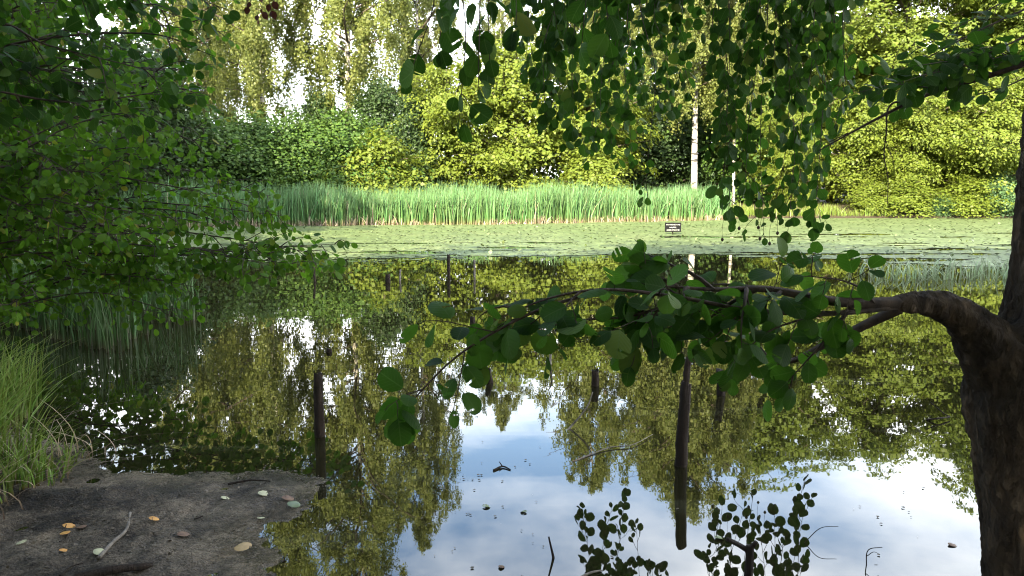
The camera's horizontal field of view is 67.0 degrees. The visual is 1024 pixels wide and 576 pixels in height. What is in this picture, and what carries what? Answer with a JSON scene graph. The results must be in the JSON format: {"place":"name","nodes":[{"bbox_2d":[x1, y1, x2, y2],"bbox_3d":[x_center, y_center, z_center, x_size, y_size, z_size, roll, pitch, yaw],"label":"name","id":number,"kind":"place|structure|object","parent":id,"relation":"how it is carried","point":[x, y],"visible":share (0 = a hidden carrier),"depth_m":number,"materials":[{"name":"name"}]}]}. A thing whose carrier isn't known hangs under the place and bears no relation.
{"place":"outdoors","nodes":[
{"label":"outdoors","id":0,"kind":"place"},
{"bbox_2d":[37,0,947,175],"label":"sky","id":1,"kind":"structure","parent":0,"point":[100,19],"materials":[{"name":"white"}]},
{"bbox_2d":[0,233,1011,575],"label":"water","id":2,"kind":"structure","parent":0,"point":[852,451],"depth_m":4.46,"materials":[{"name":"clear liquid"}]},
{"bbox_2d":[0,250,209,352],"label":"reeds","id":3,"kind":"object","parent":2,"relation":"on","point":[99,322],"visible":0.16,"depth_m":7.31,"materials":[{"name":"green plant"}]},
{"bbox_2d":[313,372,324,437],"bbox_3d":[-1.083,0.759,4.352,0.062,0.587,0.063,0,8,0],"label":"wooden post","id":4,"kind":"object","parent":2,"relation":"in","point":[319,420],"visible":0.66,"depth_m":4.32,"materials":[{"name":"brown wood"}]},
{"bbox_2d":[385,274,390,282],"bbox_3d":[-1.810,0.027,11.303,0.086,0.490,0.088,0,8,0],"label":"wooden post","id":5,"kind":"object","parent":2,"relation":"in","point":[387,278],"visible":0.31,"depth_m":11.25,"materials":[{"name":"brown wood"}]},
{"bbox_2d":[109,172,737,227],"bbox_3d":[-1.634,-3.453,29.509,25.382,2.001,6.907,-2,8,-15],"label":"reed bed","id":6,"kind":"object","parent":2,"relation":"on","point":[554,204],"visible":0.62,"depth_m":28.16,"materials":[{"name":"green plant"}]},
{"bbox_2d":[447,254,449,275],"bbox_3d":[-0.987,-0.259,12.075,0.058,0.551,0.060,0,8,0],"label":"wooden post","id":7,"kind":"object","parent":2,"relation":"in","point":[448,264],"visible":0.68,"depth_m":12.04,"materials":[{"name":"brown wood"}]},
{"bbox_2d":[470,316,474,322],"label":"wooden post","id":8,"kind":"object","parent":2,"relation":"in","point":[472,319],"visible":0.2,"depth_m":7.96,"materials":[{"name":"brown wood"}]},
{"bbox_2d":[473,260,475,276],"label":"stick","id":9,"kind":"object","parent":2,"relation":"in","point":[474,273],"visible":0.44,"depth_m":11.95,"materials":[{"name":"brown wood"}]},
{"bbox_2d":[488,368,492,382],"bbox_3d":[-0.141,0.801,5.567,0.109,0.460,0.055,0,8,0],"label":"wooden post","id":10,"kind":"object","parent":2,"relation":"in","point":[490,380],"visible":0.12,"depth_m":5.53,"materials":[{"name":"brown wood"}]},
{"bbox_2d":[493,461,510,470],"bbox_3d":[-0.047,0.892,3.843,0.076,0.029,0.071,4,8,26],"label":"stick","id":11,"kind":"object","parent":2,"relation":"on","point":[497,468],"visible":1,"depth_m":3.85,"materials":[{"name":"brown wood"}]},
{"bbox_2d":[12,217,1012,268],"bbox_3d":[5.480,-1.696,23.077,41.080,0.140,22.240,0,8,0],"label":"duckweed","id":12,"kind":"object","parent":2,"relation":"on","point":[592,238],"visible":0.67,"depth_m":20.55,"materials":[{"name":"green plant"}]},
{"bbox_2d":[567,392,592,429],"bbox_3d":[0.370,0.729,4.494,0.050,0.211,0.285,7,10,43],"label":"stick","id":13,"kind":"object","parent":2,"relation":"on","point":[574,422],"visible":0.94,"depth_m":4.52,"materials":[{"name":"grey wood"}]},
{"bbox_2d":[581,570,601,575],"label":"stick","id":14,"kind":"object","parent":2,"relation":"on","point":[589,573],"visible":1,"depth_m":2.80,"materials":[{"name":"grey wood"}]},
{"bbox_2d":[591,368,598,386],"bbox_3d":[0.587,0.799,5.477,0.059,0.481,0.060,0,8,0],"label":"wooden post","id":15,"kind":"object","parent":2,"relation":"in","point":[595,378],"visible":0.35,"depth_m":5.43,"materials":[{"name":"brown wood"}]},
{"bbox_2d":[573,434,652,461],"bbox_3d":[0.563,0.859,4.150,0.636,0.017,0.056,-6,10,-38],"label":"stick","id":16,"kind":"object","parent":2,"relation":"on","point":[608,448],"visible":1,"depth_m":4.13,"materials":[{"name":"grey wood"}]},
{"bbox_2d":[665,223,680,232],"bbox_3d":[4.674,-1.486,22.517,0.470,0.838,0.066,0,8,0],"label":"warning sign","id":17,"kind":"object","parent":2,"relation":"in","point":[672,227],"visible":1,"depth_m":22.45,"materials":[{"name":"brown wood"}]},
{"bbox_2d":[674,380,691,467],"bbox_3d":[0.853,0.803,3.889,0.080,0.692,0.067,0,8,0],"label":"wooden post","id":18,"kind":"object","parent":2,"relation":"in","point":[681,447],"visible":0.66,"depth_m":3.85,"materials":[{"name":"brown wood"}]},
{"bbox_2d":[683,356,690,382],"bbox_3d":[1.128,0.768,5.100,0.097,0.646,0.049,0,8,0],"label":"wooden post","id":19,"kind":"object","parent":2,"relation":"in","point":[686,371],"visible":0.24,"depth_m":5.06,"materials":[{"name":"brown wood"}]},
{"bbox_2d":[716,368,724,395],"bbox_3d":[1.416,0.807,5.223,0.095,0.540,0.062,0,8,0],"label":"wooden post","id":20,"kind":"object","parent":2,"relation":"in","point":[720,393],"visible":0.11,"depth_m":5.19,"materials":[{"name":"brown wood"}]},
{"bbox_2d":[726,537,757,575],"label":"branch","id":21,"kind":"object","parent":2,"relation":"in","point":[748,549],"visible":1,"depth_m":2.76,"materials":[{"name":"brown wood"}]},
{"bbox_2d":[804,526,837,542],"bbox_3d":[1.190,1.009,3.059,0.194,0.143,0.004,0,8,0],"label":"stick","id":22,"kind":"object","parent":2,"relation":"in","point":[820,528],"visible":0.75,"depth_m":3.05,"materials":[{"name":"grey wood"}]},
{"bbox_2d":[926,402,950,420],"bbox_3d":[2.566,0.752,4.668,0.122,0.094,0.127,7,10,41],"label":"stick","id":23,"kind":"object","parent":2,"relation":"on","point":[949,416],"visible":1,"depth_m":4.66,"materials":[{"name":"grey wood"}]},
{"bbox_2d":[0,178,1013,575],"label":"ground","id":24,"kind":"structure","parent":0,"point":[62,498],"depth_m":3.24,"materials":[{"name":"soil"}]},
{"bbox_2d":[0,315,100,503],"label":"bank grass","id":25,"kind":"structure","parent":24,"relation":"on","point":[14,391],"depth_m":3.96,"materials":[{"name":"green plant"}]},
{"bbox_2d":[62,523,74,527],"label":"fallen leaf","id":26,"kind":"object","parent":24,"relation":"on","point":[70,525],"visible":1,"depth_m":3.12,"materials":[{"name":"orange plant"}]},
{"bbox_2d":[59,563,82,575],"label":"stick","id":27,"kind":"object","parent":24,"relation":"on","point":[63,572],"visible":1,"depth_m":2.75,"materials":[{"name":"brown wood"}]},
{"bbox_2d":[0,106,143,326],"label":"alder bush","id":28,"kind":"object","parent":24,"relation":"on","point":[32,263],"visible":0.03,"depth_m":7.97,"materials":[{"name":"green plant"}]},
{"bbox_2d":[2,1,151,203],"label":"tree","id":29,"kind":"object","parent":24,"relation":"on","point":[88,129],"visible":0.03,"depth_m":21.77,"materials":[{"name":"green plant"}]},
{"bbox_2d":[4,0,171,218],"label":"tree","id":30,"kind":"object","parent":24,"relation":"on","point":[72,162],"visible":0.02,"depth_m":25.15,"materials":[{"name":"green plant"}]},
{"bbox_2d":[0,399,185,518],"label":"dry grass","id":31,"kind":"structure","parent":24,"relation":"on","point":[67,473],"depth_m":3.71,"materials":[{"name":"beige plant"}]},
{"bbox_2d":[93,548,103,554],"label":"fallen leaf","id":32,"kind":"object","parent":24,"relation":"on","point":[97,551],"visible":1,"depth_m":2.89,"materials":[{"name":"plant"}]},
{"bbox_2d":[75,562,152,575],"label":"stick","id":33,"kind":"object","parent":24,"relation":"on","point":[111,569],"visible":1,"depth_m":2.71,"materials":[{"name":"brown wood"}]},
{"bbox_2d":[96,512,131,559],"bbox_3d":[-1.545,0.969,3.045,0.044,0.019,0.395,-1,8,-10],"label":"stick","id":34,"kind":"object","parent":24,"relation":"on","point":[107,547],"visible":1,"depth_m":2.99,"materials":[{"name":"grey wood"}]},
{"bbox_2d":[0,0,239,138],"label":"alder bush","id":35,"kind":"object","parent":24,"relation":"on","point":[67,86],"visible":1,"depth_m":3.96,"materials":[{"name":"green plant"}]},
{"bbox_2d":[56,22,224,216],"bbox_3d":[-14.005,-5.811,27.975,6.834,7.225,6.784,-5,9,-32],"label":"tree","id":36,"kind":"object","parent":24,"relation":"on","point":[172,122],"visible":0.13,"depth_m":27.55,"materials":[{"name":"green plant"}]},
{"bbox_2d":[0,450,323,575],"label":"mud litter","id":37,"kind":"object","parent":24,"relation":"on","point":[169,553],"visible":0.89,"depth_m":3.19,"materials":[{"name":"brown plant"}]},
{"bbox_2d":[0,0,357,350],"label":"alder bush","id":38,"kind":"object","parent":24,"relation":"on","point":[49,173],"visible":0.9,"depth_m":6.02,"materials":[{"name":"green plant"}]},
{"bbox_2d":[244,0,278,24],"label":"cones","id":39,"kind":"object","parent":38,"relation":"attached to","point":[273,14],"visible":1,"depth_m":4.43,"materials":[{"name":"brown plant"}]},
{"bbox_2d":[101,0,256,131],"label":"birch tree","id":40,"kind":"object","parent":24,"relation":"on","point":[180,8],"visible":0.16,"depth_m":37.37,"materials":[{"name":"green plant"}]},
{"bbox_2d":[177,531,189,535],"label":"fallen leaf","id":41,"kind":"object","parent":24,"relation":"on","point":[181,533],"visible":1,"depth_m":3.05,"materials":[{"name":"brown plant"}]},
{"bbox_2d":[161,0,271,130],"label":"birch tree","id":42,"kind":"object","parent":24,"relation":"on","point":[241,93],"visible":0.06,"depth_m":41.31,"materials":[{"name":"green plant"}]},
{"bbox_2d":[143,106,304,193],"bbox_3d":[-11.979,-4.908,30.905,7.232,4.854,6.720,-2,8,-14],"label":"shrub","id":43,"kind":"object","parent":24,"relation":"on","point":[210,162],"visible":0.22,"depth_m":29.90,"materials":[{"name":"green plant"}]},
{"bbox_2d":[234,542,251,550],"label":"fallen leaf","id":44,"kind":"object","parent":24,"relation":"on","point":[243,546],"visible":1,"depth_m":2.97,"materials":[{"name":"beige plant"}]},
{"bbox_2d":[228,479,270,484],"bbox_3d":[-1.235,0.913,3.640,0.199,0.022,0.024,0,8,-3],"label":"stick","id":45,"kind":"object","parent":24,"relation":"on","point":[231,483],"visible":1,"depth_m":3.64,"materials":[{"name":"brown wood"}]},
{"bbox_2d":[177,0,340,128],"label":"birch tree","id":46,"kind":"object","parent":24,"relation":"on","point":[259,74],"visible":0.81,"depth_m":35.04,"materials":[{"name":"green plant"}]},
{"bbox_2d":[169,106,355,191],"bbox_3d":[-10.606,-5.095,32.096,7.523,5.012,8.558,-2,8,-17],"label":"shrub","id":47,"kind":"object","parent":24,"relation":"on","point":[248,142],"visible":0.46,"depth_m":30.46,"materials":[{"name":"green plant"}]},
{"bbox_2d":[258,490,267,495],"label":"fallen leaf","id":48,"kind":"object","parent":24,"relation":"on","point":[262,492],"visible":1,"depth_m":3.47,"materials":[{"name":"beige plant"}]},
{"bbox_2d":[282,495,293,499],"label":"fallen leaf","id":49,"kind":"object","parent":24,"relation":"on","point":[287,497],"visible":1,"depth_m":3.44,"materials":[{"name":"plant"}]},
{"bbox_2d":[287,501,299,507],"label":"fallen leaf","id":50,"kind":"object","parent":24,"relation":"on","point":[296,504],"visible":1,"depth_m":3.38,"materials":[{"name":"green plant"}]},
{"bbox_2d":[224,105,363,194],"bbox_3d":[-8.960,-5.130,32.210,6.665,4.993,7.173,-7,11,-44],"label":"shrub","id":51,"kind":"object","parent":24,"relation":"on","point":[292,127],"visible":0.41,"depth_m":31.20,"materials":[{"name":"green plant"}]},
{"bbox_2d":[279,85,345,143],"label":"dark bush","id":52,"kind":"object","parent":24,"relation":"on","point":[306,109],"visible":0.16,"depth_m":35.79,"materials":[{"name":"green plant"}]},
{"bbox_2d":[263,0,427,164],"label":"birch tree","id":53,"kind":"object","parent":24,"relation":"on","point":[361,24],"visible":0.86,"depth_m":35.73,"materials":[{"name":"green plant"}]},
{"bbox_2d":[259,98,433,191],"bbox_3d":[-7.290,-5.333,33.111,7.941,5.291,9.033,-1,8,-11],"label":"shrub","id":54,"kind":"object","parent":24,"relation":"on","point":[343,129],"visible":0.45,"depth_m":31.68,"materials":[{"name":"green plant"}]},
{"bbox_2d":[342,73,400,149],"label":"dark bush","id":55,"kind":"object","parent":24,"relation":"on","point":[380,101],"visible":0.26,"depth_m":34.72,"materials":[{"name":"green plant"}]},
{"bbox_2d":[314,125,437,200],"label":"golden bush","id":56,"kind":"object","parent":24,"relation":"on","point":[383,149],"visible":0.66,"depth_m":31.18,"materials":[{"name":"green plant"}]},
{"bbox_2d":[371,85,450,195],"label":"dark bush","id":57,"kind":"object","parent":24,"relation":"on","point":[409,132],"visible":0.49,"depth_m":33.28,"materials":[{"name":"green plant"}]},
{"bbox_2d":[350,0,473,104],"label":"birch tree","id":58,"kind":"object","parent":24,"relation":"on","point":[426,49],"visible":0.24,"depth_m":40.30,"materials":[{"name":"green plant"}]},
{"bbox_2d":[377,61,511,193],"bbox_3d":[-2.855,-6.684,34.506,6.293,7.059,5.888,3,8,19],"label":"maple tree","id":59,"kind":"object","parent":24,"relation":"on","point":[439,90],"visible":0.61,"depth_m":33.31,"materials":[{"name":"green plant"}]},
{"bbox_2d":[455,0,540,189],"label":"birch tree","id":60,"kind":"object","parent":24,"relation":"on","point":[501,14],"visible":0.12,"depth_m":47.88,"materials":[{"name":"green plant"}]},
{"bbox_2d":[390,27,623,195],"bbox_3d":[-0.176,-7.300,34.612,7.975,8.424,10.255,6,10,38],"label":"maple tree","id":61,"kind":"object","parent":24,"relation":"on","point":[521,145],"visible":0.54,"depth_m":33.57,"materials":[{"name":"green plant"}]},
{"bbox_2d":[62,64,951,199],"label":"distant woods","id":62,"kind":"object","parent":24,"relation":"on","point":[530,169],"depth_m":53.45,"materials":[{"name":"green plant"}]},
{"bbox_2d":[548,537,554,558],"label":"stick","id":63,"kind":"object","parent":24,"relation":"on","point":[552,554],"visible":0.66,"depth_m":2.93,"materials":[{"name":"brown wood"}]},
{"bbox_2d":[513,53,666,193],"bbox_3d":[3.429,-7.000,35.387,7.005,7.514,7.487,6,10,39],"label":"maple tree","id":64,"kind":"object","parent":24,"relation":"on","point":[636,112],"visible":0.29,"depth_m":34.27,"materials":[{"name":"green plant"}]},
{"bbox_2d":[539,144,646,195],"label":"golden bush","id":65,"kind":"object","parent":24,"relation":"on","point":[574,166],"visible":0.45,"depth_m":32.39,"materials":[{"name":"green plant"}]},
{"bbox_2d":[529,0,661,159],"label":"birch tree","id":66,"kind":"object","parent":24,"relation":"on","point":[541,13],"visible":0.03,"depth_m":40.21,"materials":[{"name":"green plant"}]},
{"bbox_2d":[612,74,716,193],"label":"dark bush","id":67,"kind":"object","parent":24,"relation":"on","point":[662,155],"visible":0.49,"depth_m":38.93,"materials":[{"name":"green plant"}]},
{"bbox_2d":[616,93,774,201],"bbox_3d":[10.736,-7.871,42.246,9.702,9.050,11.037,4,8,27],"label":"birch tree","id":68,"kind":"object","parent":24,"relation":"on","point":[701,135],"visible":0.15,"depth_m":39.96,"materials":[{"name":"green plant"}]},
{"bbox_2d":[621,4,769,173],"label":"birch tree","id":69,"kind":"object","parent":24,"relation":"on","point":[649,64],"visible":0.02,"depth_m":43.47,"materials":[{"name":"green plant"}]},
{"bbox_2d":[375,0,1023,575],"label":"alder tree","id":70,"kind":"object","parent":24,"relation":"on","point":[989,348],"visible":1,"depth_m":2.44,"materials":[{"name":"green plant"}]},
{"bbox_2d":[629,0,779,189],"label":"birch tree","id":71,"kind":"object","parent":24,"relation":"on","point":[711,87],"visible":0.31,"depth_m":34.54,"materials":[{"name":"green plant"}]},
{"bbox_2d":[699,0,786,203],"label":"birch tree","id":72,"kind":"object","parent":24,"relation":"on","point":[742,5],"visible":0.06,"depth_m":36.07,"materials":[{"name":"green plant"}]},
{"bbox_2d":[682,68,839,203],"bbox_3d":[12.907,-7.333,39.775,8.229,8.321,8.856,-1,8,-11],"label":"shrub","id":73,"kind":"object","parent":24,"relation":"on","point":[739,198],"visible":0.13,"depth_m":38.16,"materials":[{"name":"green plant"}]},
{"bbox_2d":[749,107,832,207],"bbox_3d":[13.030,-6.009,36.083,3.933,5.009,4.203,-7,10,-43],"label":"maple tree","id":74,"kind":"object","parent":24,"relation":"on","point":[787,160],"visible":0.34,"depth_m":35.60,"materials":[{"name":"green plant"}]},
{"bbox_2d":[684,0,918,201],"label":"broadleaf tree","id":75,"kind":"object","parent":24,"relation":"on","point":[782,71],"visible":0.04,"depth_m":38.13,"materials":[{"name":"green plant"}]},
{"bbox_2d":[761,0,933,201],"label":"broadleaf tree","id":76,"kind":"object","parent":24,"relation":"on","point":[854,66],"visible":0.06,"depth_m":41.33,"materials":[{"name":"green plant"}]},
{"bbox_2d":[730,200,1012,216],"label":"bank grass","id":77,"kind":"structure","parent":24,"relation":"on","point":[750,211],"depth_m":33.72,"materials":[{"name":"green plant"}]},
{"bbox_2d":[837,177,907,216],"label":"golden bush","id":78,"kind":"object","parent":24,"relation":"on","point":[862,200],"visible":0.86,"depth_m":34.14,"materials":[{"name":"green plant"}]},
{"bbox_2d":[866,547,882,564],"bbox_3d":[1.356,1.054,2.886,0.098,0.178,0.030,-2,8,-13],"label":"stick","id":79,"kind":"object","parent":24,"relation":"on","point":[871,552],"visible":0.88,"depth_m":2.88,"materials":[{"name":"grey wood"}]},
{"bbox_2d":[809,80,956,208],"bbox_3d":[16.911,-6.577,36.315,7.206,6.231,5.604,1,8,8],"label":"shrub","id":80,"kind":"object","parent":24,"relation":"on","point":[850,163],"visible":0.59,"depth_m":35.46,"materials":[{"name":"green plant"}]},
{"bbox_2d":[869,173,951,218],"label":"golden bush","id":81,"kind":"object","parent":24,"relation":"on","point":[908,198],"visible":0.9,"depth_m":33.52,"materials":[{"name":"green plant"}]},
{"bbox_2d":[803,0,1023,197],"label":"broadleaf tree","id":82,"kind":"object","parent":24,"relation":"on","point":[905,39],"visible":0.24,"depth_m":38.26,"materials":[{"name":"green plant"}]},
{"bbox_2d":[862,89,978,199],"bbox_3d":[18.462,-6.284,35.339,5.278,5.920,4.938,0,8,-1],"label":"shrub","id":83,"kind":"object","parent":24,"relation":"on","point":[923,117],"visible":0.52,"depth_m":34.38,"materials":[{"name":"green plant"}]},
{"bbox_2d":[913,191,962,217],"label":"bluish bush","id":84,"kind":"object","parent":24,"relation":"on","point":[941,208],"visible":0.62,"depth_m":33.54,"materials":[{"name":"green plant"}]},
{"bbox_2d":[900,0,1023,190],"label":"broadleaf tree","id":85,"kind":"object","parent":24,"relation":"on","point":[1018,19],"visible":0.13,"depth_m":36.91,"materials":[{"name":"green plant"}]},
{"bbox_2d":[904,0,1023,195],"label":"broadleaf tree","id":86,"kind":"object","parent":24,"relation":"on","point":[962,33],"visible":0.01,"depth_m":39.20,"materials":[{"name":"green plant"}]},
{"bbox_2d":[921,174,1014,218],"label":"golden bush","id":87,"kind":"object","parent":24,"relation":"on","point":[968,207],"visible":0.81,"depth_m":33.25,"materials":[{"name":"green plant"}]},
{"bbox_2d":[913,70,1023,214],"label":"shrub","id":88,"kind":"object","parent":24,"relation":"on","point":[992,129],"visible":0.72,"depth_m":33.49,"materials":[{"name":"green plant"}]},
{"bbox_2d":[975,167,1016,218],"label":"bluish bush","id":89,"kind":"object","parent":24,"relation":"on","point":[1003,190],"visible":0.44,"depth_m":33.34,"materials":[{"name":"green plant"}]},
{"bbox_2d":[980,73,1023,182],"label":"maple tree","id":90,"kind":"object","parent":24,"relation":"on","point":[1019,123],"visible":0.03,"depth_m":34.37,"materials":[{"name":"green plant"}]},
{"bbox_2d":[981,2,1023,100],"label":"broadleaf tree","id":91,"kind":"object","parent":24,"relation":"on","point":[1019,43],"visible":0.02,"depth_m":37.32,"materials":[{"name":"green plant"}]},
{"bbox_2d":[109,279,968,575],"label":"floating debris","id":92,"kind":"object","parent":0,"point":[481,475],"visible":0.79,"depth_m":3.69,"materials":[{"name":"plant"}]},
{"bbox_2d":[849,254,1008,280],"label":"water grass","id":93,"kind":"structure","parent":0,"point":[936,270],"depth_m":12.03,"materials":[{"name":"green plant"}]}
]}

